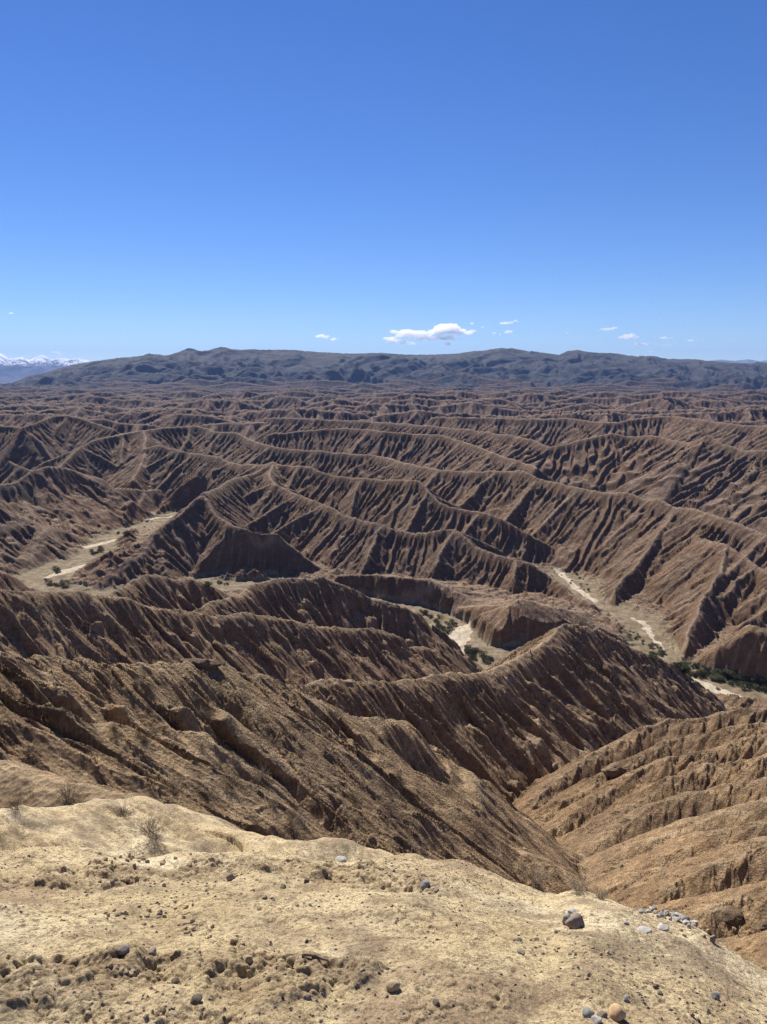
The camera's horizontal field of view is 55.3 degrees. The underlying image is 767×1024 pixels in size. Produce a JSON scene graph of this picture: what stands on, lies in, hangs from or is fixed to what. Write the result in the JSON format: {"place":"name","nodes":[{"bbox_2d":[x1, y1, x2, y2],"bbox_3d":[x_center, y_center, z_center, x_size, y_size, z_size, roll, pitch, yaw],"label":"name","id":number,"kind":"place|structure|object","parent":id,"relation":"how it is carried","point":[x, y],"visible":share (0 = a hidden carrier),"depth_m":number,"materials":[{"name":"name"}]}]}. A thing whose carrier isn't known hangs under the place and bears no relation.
{"place":"outdoors","nodes":[
{"label":"outdoors","id":0,"kind":"place"},
{"bbox_2d":[0,354,92,381],"bbox_3d":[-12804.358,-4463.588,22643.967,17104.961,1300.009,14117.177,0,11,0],"label":"snow mountains","id":1,"kind":"structure","parent":0,"point":[13,369],"depth_m":21729.74,"materials":[{"name":"white snow"}]},
{"bbox_2d":[0,373,766,970],"bbox_3d":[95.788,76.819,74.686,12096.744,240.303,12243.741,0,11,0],"label":"terrain","id":2,"kind":"structure","parent":0,"point":[650,495],"depth_m":337.93,"materials":[{"name":"soil"}]},
{"bbox_2d":[18,738,42,762],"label":"dry shrub","id":3,"kind":"object","parent":2,"relation":"on","point":[28,753],"visible":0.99,"depth_m":30.26,"materials":[{"name":"plant"}]},
{"bbox_2d":[59,702,71,711],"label":"dry shrub","id":4,"kind":"object","parent":2,"relation":"on","point":[67,705],"visible":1,"depth_m":33.53,"materials":[{"name":"brown plant"}]},
{"bbox_2d":[84,742,94,751],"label":"dry shrub","id":5,"kind":"object","parent":2,"relation":"on","point":[89,747],"visible":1,"depth_m":32.72,"materials":[{"name":"brown plant"}]},
{"bbox_2d":[107,752,128,766],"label":"dry shrub","id":6,"kind":"object","parent":2,"relation":"on","point":[120,756],"visible":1,"depth_m":33.56,"materials":[{"name":"brown plant"}]},
{"bbox_2d":[118,706,129,716],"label":"dry shrub","id":7,"kind":"object","parent":2,"relation":"on","point":[121,714],"visible":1,"depth_m":40.93,"materials":[{"name":"brown plant"}]},
{"bbox_2d":[131,720,155,745],"bbox_3d":[-12.158,11.172,37.135,1.521,1.206,1.659,9,14,42],"label":"dry shrub","id":8,"kind":"object","parent":2,"relation":"on","point":[145,741],"visible":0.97,"depth_m":37.14,"materials":[{"name":"brown plant"}]},
{"bbox_2d":[138,669,148,678],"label":"dry shrub","id":9,"kind":"object","parent":2,"relation":"on","point":[145,674],"visible":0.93,"depth_m":46.62,"materials":[{"name":"brown plant"}]},
{"bbox_2d":[135,679,157,697],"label":"dry shrub","id":10,"kind":"object","parent":2,"relation":"on","point":[145,691],"visible":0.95,"depth_m":45.22,"materials":[{"name":"brown plant"}]},
{"bbox_2d":[148,724,159,733],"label":"dry shrub","id":11,"kind":"object","parent":2,"relation":"on","point":[156,731],"visible":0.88,"depth_m":41.79,"materials":[{"name":"brown plant"}]},
{"bbox_2d":[161,772,190,796],"bbox_3d":[-9.800,12.530,33.773,1.965,1.073,1.683,-3,11,-16],"label":"dry shrub","id":12,"kind":"object","parent":2,"relation":"on","point":[176,786],"visible":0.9,"depth_m":33.78,"materials":[{"name":"brown plant"}]},
{"bbox_2d":[180,658,221,670],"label":"boulder","id":13,"kind":"object","parent":2,"relation":"on","point":[207,664],"visible":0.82,"depth_m":52.18,"materials":[{"name":"stone"}]},
{"bbox_2d":[193,687,216,710],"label":"dry shrub","id":14,"kind":"object","parent":2,"relation":"on","point":[207,701],"visible":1,"depth_m":48.60,"materials":[{"name":"brown plant"}]},
{"bbox_2d":[193,781,222,804],"bbox_3d":[-8.671,13.652,35.678,1.780,1.183,1.632,8,13,38],"label":"dry shrub","id":15,"kind":"object","parent":2,"relation":"on","point":[207,798],"visible":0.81,"depth_m":35.78,"materials":[{"name":"brown plant"}]},
{"bbox_2d":[208,712,242,744],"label":"dry shrub","id":16,"kind":"object","parent":2,"relation":"on","point":[235,726],"visible":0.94,"depth_m":47.40,"materials":[{"name":"brown plant"}]},
{"bbox_2d":[216,766,247,794],"bbox_3d":[-8.054,13.933,38.076,1.873,1.220,2.187,-5,12,-26],"label":"dry shrub","id":17,"kind":"object","parent":2,"relation":"on","point":[235,778],"visible":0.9,"depth_m":38.21,"materials":[{"name":"brown plant"}]},
{"bbox_2d":[234,733,247,743],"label":"dry shrub","id":18,"kind":"object","parent":2,"relation":"on","point":[243,738],"visible":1,"depth_m":47.28,"materials":[{"name":"brown plant"}]},
{"bbox_2d":[229,708,255,726],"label":"dry shrub","id":19,"kind":"object","parent":2,"relation":"on","point":[238,718],"visible":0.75,"depth_m":49.54,"materials":[{"name":"brown plant"}]},
{"bbox_2d":[250,761,272,779],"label":"dry shrub","id":20,"kind":"object","parent":2,"relation":"on","point":[262,770],"visible":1,"depth_m":43.77,"materials":[{"name":"plant"}]},
{"bbox_2d":[267,796,278,806],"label":"dry shrub","id":21,"kind":"object","parent":2,"relation":"on","point":[271,802],"visible":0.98,"depth_m":39.01,"materials":[{"name":"brown plant"}]},
{"bbox_2d":[282,808,309,833],"bbox_3d":[-4.804,16.193,38.648,1.678,1.154,1.784,-9,14,-40],"label":"dry shrub","id":22,"kind":"object","parent":2,"relation":"on","point":[293,821],"visible":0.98,"depth_m":38.61,"materials":[{"name":"plant"}]},
{"bbox_2d":[297,749,305,758],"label":"dry shrub","id":23,"kind":"object","parent":2,"relation":"on","point":[299,754],"visible":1,"depth_m":49.10,"materials":[{"name":"brown plant"}]},
{"bbox_2d":[303,772,314,781],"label":"dry shrub","id":24,"kind":"object","parent":2,"relation":"on","point":[309,778],"visible":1,"depth_m":47.20,"materials":[{"name":"brown plant"}]},
{"bbox_2d":[308,708,324,720],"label":"dry shrub","id":25,"kind":"object","parent":2,"relation":"on","point":[312,715],"visible":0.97,"depth_m":57.55,"materials":[{"name":"brown plant"}]},
{"bbox_2d":[322,750,333,762],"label":"boulder","id":26,"kind":"object","parent":2,"relation":"on","point":[328,756],"visible":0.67,"depth_m":52.34,"materials":[{"name":"stone"}]},
{"bbox_2d":[326,695,335,704],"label":"boulder","id":27,"kind":"object","parent":2,"relation":"on","point":[330,699],"visible":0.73,"depth_m":120.97,"materials":[{"name":"stone"}]},
{"bbox_2d":[348,787,363,806],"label":"dry shrub","id":28,"kind":"object","parent":2,"relation":"on","point":[353,795],"visible":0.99,"depth_m":48.80,"materials":[{"name":"brown plant"}]},
{"bbox_2d":[382,815,394,825],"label":"dry shrub","id":29,"kind":"object","parent":2,"relation":"on","point":[389,823],"visible":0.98,"depth_m":48.95,"materials":[{"name":"brown plant"}]},
{"bbox_2d":[10,508,766,707],"bbox_3d":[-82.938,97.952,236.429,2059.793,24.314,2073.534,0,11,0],"label":"flood plain","id":30,"kind":"structure","parent":2,"relation":"attached to","point":[622,612],"depth_m":499.45,"materials":[{"name":"beige sand"}]},
{"bbox_2d":[44,515,741,696],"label":"stream bed","id":31,"kind":"object","parent":30,"relation":"in","point":[460,635],"visible":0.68,"depth_m":444.27,"materials":[{"name":"beige sand"}]},
{"bbox_2d":[478,649,487,654],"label":"bush","id":32,"kind":"object","parent":30,"relation":"on","point":[480,651],"visible":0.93,"depth_m":400.25,"materials":[{"name":"green plant"}]},
{"bbox_2d":[688,661,697,666],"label":"bush","id":33,"kind":"object","parent":30,"relation":"on","point":[694,663],"visible":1,"depth_m":383.48,"materials":[{"name":"green plant"}]},
{"bbox_2d":[728,681,739,686],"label":"bush","id":34,"kind":"object","parent":30,"relation":"on","point":[736,684],"visible":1,"depth_m":359.83,"materials":[{"name":"green plant"}]},
{"bbox_2d":[734,674,742,679],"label":"bush","id":35,"kind":"object","parent":30,"relation":"on","point":[737,676],"visible":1,"depth_m":364.55,"materials":[{"name":"green plant"}]},
{"bbox_2d":[391,764,404,777],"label":"dry shrub","id":36,"kind":"object","parent":2,"relation":"on","point":[398,774],"visible":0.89,"depth_m":58.85,"materials":[{"name":"brown plant"}]},
{"bbox_2d":[404,838,421,851],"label":"dry shrub","id":37,"kind":"object","parent":2,"relation":"on","point":[414,846],"visible":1,"depth_m":48.11,"materials":[{"name":"plant"}]},
{"bbox_2d":[525,862,550,888],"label":"dry shrub","id":38,"kind":"object","parent":2,"relation":"on","point":[537,880],"visible":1,"depth_m":58.25,"materials":[{"name":"brown plant"}]},
{"bbox_2d":[601,762,626,776],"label":"boulder","id":39,"kind":"object","parent":2,"relation":"on","point":[614,769],"visible":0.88,"depth_m":118.64,"materials":[{"name":"brown stone"}]},
{"bbox_2d":[672,662,682,667],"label":"bush","id":40,"kind":"object","parent":2,"relation":"on","point":[675,664],"visible":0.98,"depth_m":277.08,"materials":[{"name":"green plant"}]},
{"bbox_2d":[720,905,743,927],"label":"boulder","id":41,"kind":"object","parent":2,"relation":"on","point":[731,915],"visible":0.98,"depth_m":47.87,"materials":[{"name":"brown stone"}]},
{"bbox_2d":[754,921,766,930],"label":"boulder","id":42,"kind":"object","parent":2,"relation":"on","point":[761,925],"visible":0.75,"depth_m":46.58,"materials":[{"name":"stone"}]},
{"bbox_2d":[0,796,766,1023],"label":"ground","id":43,"kind":"structure","parent":0,"point":[29,983],"depth_m":2.89,"materials":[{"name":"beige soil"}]},
{"bbox_2d":[0,793,28,811],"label":"dry shrub","id":44,"kind":"object","parent":43,"relation":"on","point":[17,805],"visible":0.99,"depth_m":9.21,"materials":[{"name":"brown plant"}]},
{"bbox_2d":[48,774,86,806],"bbox_3d":[-7.646,6.738,17.624,0.940,0.713,0.897,-2,11,-11],"label":"dry shrub","id":45,"kind":"object","parent":43,"relation":"on","point":[66,796],"visible":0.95,"depth_m":17.68,"materials":[{"name":"plant"}]},
{"bbox_2d":[117,944,128,954],"bbox_3d":[-0.909,1.524,2.550,0.041,0.024,0.042,-2,17,-35],"label":"stone","id":46,"kind":"object","parent":43,"relation":"on","point":[123,949],"visible":1,"depth_m":2.54,"materials":[{"name":"grey stone"}]},
{"bbox_2d":[113,801,135,818],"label":"dry shrub","id":47,"kind":"object","parent":43,"relation":"on","point":[123,812],"visible":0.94,"depth_m":10.21,"materials":[{"name":"brown plant"}]},
{"bbox_2d":[132,812,165,833],"bbox_3d":[-3.196,4.231,9.992,0.486,0.320,0.568,-6,12,-31],"label":"dry shrub","id":48,"kind":"object","parent":43,"relation":"on","point":[149,825],"visible":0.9,"depth_m":10.00,"materials":[{"name":"brown plant"}]},
{"bbox_2d":[148,947,156,954],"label":"stone","id":49,"kind":"object","parent":43,"relation":"on","point":[152,951],"visible":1,"depth_m":2.61,"materials":[{"name":"grey stone"}]},
{"bbox_2d":[140,822,165,847],"bbox_3d":[-3.030,4.219,9.625,0.387,0.308,0.422,-5,12,-27],"label":"dry shrub","id":50,"kind":"object","parent":43,"relation":"on","point":[152,834],"visible":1,"depth_m":9.66,"materials":[{"name":"brown plant"}]},
{"bbox_2d":[171,977,180,983],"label":"stone","id":51,"kind":"object","parent":43,"relation":"on","point":[175,980],"visible":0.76,"depth_m":2.42,"materials":[{"name":"grey stone"}]},
{"bbox_2d":[190,993,201,1004],"bbox_3d":[-0.587,1.529,2.292,0.038,0.025,0.033,1,11,4],"label":"stone","id":52,"kind":"object","parent":43,"relation":"on","point":[196,999],"visible":1,"depth_m":2.29,"materials":[{"name":"grey stone"}]},
{"bbox_2d":[226,873,235,880],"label":"stone","id":53,"kind":"object","parent":43,"relation":"on","point":[230,876],"visible":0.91,"depth_m":3.51,"materials":[{"name":"grey stone"}]},
{"bbox_2d":[245,955,252,963],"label":"stone","id":54,"kind":"object","parent":43,"relation":"on","point":[248,958],"visible":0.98,"depth_m":2.56,"materials":[{"name":"grey stone"}]},
{"bbox_2d":[303,994,310,1000],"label":"stone","id":55,"kind":"object","parent":43,"relation":"on","point":[306,997],"visible":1,"depth_m":2.33,"materials":[{"name":"grey stone"}]},
{"bbox_2d":[302,953,328,960],"bbox_3d":[-0.242,1.579,2.599,0.096,0.030,0.020,0,11,0],"label":"stick","id":56,"kind":"object","parent":43,"relation":"on","point":[314,955],"visible":1,"depth_m":2.60,"materials":[{"name":"brown wood"}]},
{"bbox_2d":[336,856,346,862],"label":"stone","id":57,"kind":"object","parent":43,"relation":"on","point":[342,859],"visible":0.85,"depth_m":10.25,"materials":[{"name":"white stone"}]},
{"bbox_2d":[386,979,399,992],"bbox_3d":[0.031,1.542,2.382,0.049,0.036,0.040,-2,10,-31],"label":"stone","id":58,"kind":"object","parent":43,"relation":"on","point":[392,985],"visible":1,"depth_m":2.37,"materials":[{"name":"beige stone"}]},
{"bbox_2d":[421,879,429,889],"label":"stone","id":59,"kind":"object","parent":43,"relation":"on","point":[425,883],"visible":1,"depth_m":3.64,"materials":[{"name":"grey stone"}]},
{"bbox_2d":[432,999,439,1006],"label":"stone","id":60,"kind":"object","parent":43,"relation":"on","point":[436,1002],"visible":1,"depth_m":2.30,"materials":[{"name":"stone"}]},
{"bbox_2d":[517,949,524,955],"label":"stone","id":61,"kind":"object","parent":43,"relation":"on","point":[520,951],"visible":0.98,"depth_m":2.74,"materials":[{"name":"grey stone"}]},
{"bbox_2d":[562,913,569,923],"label":"stone","id":62,"kind":"object","parent":43,"relation":"on","point":[566,916],"visible":0.64,"depth_m":3.37,"materials":[{"name":"grey stone"}]},
{"bbox_2d":[567,908,577,913],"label":"stone","id":63,"kind":"object","parent":43,"relation":"on","point":[571,910],"visible":0.8,"depth_m":3.56,"materials":[{"name":"grey stone"}]},
{"bbox_2d":[565,912,584,929],"bbox_3d":[0.857,1.845,3.282,0.073,0.073,0.071,-8,13,-37],"label":"stone","id":64,"kind":"object","parent":43,"relation":"on","point":[575,920],"visible":0.87,"depth_m":3.27,"materials":[{"name":"grey stone"}]},
{"bbox_2d":[567,879,588,893],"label":"dry shrub","id":65,"kind":"object","parent":43,"relation":"on","point":[577,887],"visible":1,"depth_m":4.80,"materials":[{"name":"brown plant"}]},
{"bbox_2d":[582,1006,593,1017],"bbox_3d":[0.644,1.584,2.305,0.035,0.037,0.041,7,13,35],"label":"stone","id":66,"kind":"object","parent":43,"relation":"on","point":[587,1012],"visible":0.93,"depth_m":2.30,"materials":[{"name":"grey stone"}]},
{"bbox_2d":[590,1016,601,1023],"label":"stone","id":67,"kind":"object","parent":43,"relation":"on","point":[596,1019],"visible":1,"depth_m":2.27,"materials":[{"name":"grey stone"}]},
{"bbox_2d":[593,882,610,899],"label":"dry shrub","id":68,"kind":"object","parent":43,"relation":"on","point":[602,896],"visible":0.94,"depth_m":4.70,"materials":[{"name":"brown plant"}]},
{"bbox_2d":[596,1010,607,1017],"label":"stone","id":69,"kind":"object","parent":43,"relation":"on","point":[602,1013],"visible":0.91,"depth_m":2.32,"materials":[{"name":"grey stone"}]},
{"bbox_2d":[608,1003,626,1021],"bbox_3d":[0.745,1.599,2.334,0.061,0.057,0.057,-1,11,-37],"label":"stone","id":70,"kind":"object","parent":43,"relation":"on","point":[617,1012],"visible":0.97,"depth_m":2.32,"materials":[{"name":"beige stone"}]},
{"bbox_2d":[623,995,628,1002],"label":"stone","id":71,"kind":"object","parent":43,"relation":"on","point":[625,998],"visible":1,"depth_m":2.46,"materials":[{"name":"grey stone"}]},
{"bbox_2d":[638,909,645,913],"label":"stone","id":72,"kind":"object","parent":43,"relation":"on","point":[641,911],"visible":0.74,"depth_m":4.46,"materials":[{"name":"grey stone"}]},
{"bbox_2d":[637,926,651,933],"bbox_3d":[1.166,1.883,3.283,0.073,0.021,0.051,-7,13,-33],"label":"stone","id":73,"kind":"object","parent":43,"relation":"on","point":[644,929],"visible":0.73,"depth_m":3.28,"materials":[{"name":"grey stone"}]},
{"bbox_2d":[657,923,669,931],"bbox_3d":[1.313,1.958,3.435,0.065,0.037,0.050,-7,14,-26],"label":"stone","id":74,"kind":"object","parent":43,"relation":"on","point":[663,927],"visible":0.78,"depth_m":3.42,"materials":[{"name":"grey stone"}]},
{"bbox_2d":[672,916,680,921],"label":"stone","id":75,"kind":"object","parent":43,"relation":"on","point":[675,919],"visible":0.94,"depth_m":4.33,"materials":[{"name":"grey stone"}]},
{"bbox_2d":[710,935,715,942],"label":"stone","id":76,"kind":"object","parent":43,"relation":"on","point":[712,938],"visible":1,"depth_m":3.44,"materials":[{"name":"grey stone"}]},
{"bbox_2d":[710,991,719,999],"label":"stone","id":77,"kind":"object","parent":43,"relation":"on","point":[715,995],"visible":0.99,"depth_m":2.70,"materials":[{"name":"grey stone"}]},
{"bbox_2d":[0,347,766,389],"bbox_3d":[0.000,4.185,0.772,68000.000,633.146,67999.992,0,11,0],"label":"hills","id":78,"kind":"structure","parent":0,"point":[222,365],"depth_m":6714.43,"materials":[{"name":"grey stone"}]},
{"bbox_2d":[0,0,766,360],"label":"sky","id":79,"kind":"structure","parent":0,"point":[406,177],"materials":[{"name":"blue"}]},
{"bbox_2d":[711,359,766,363],"bbox_3d":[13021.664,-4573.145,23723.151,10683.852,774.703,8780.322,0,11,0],"label":"distant hills","id":80,"kind":"structure","parent":0,"point":[747,361],"depth_m":24118.53,"materials":[{"name":"stone"}]}
]}

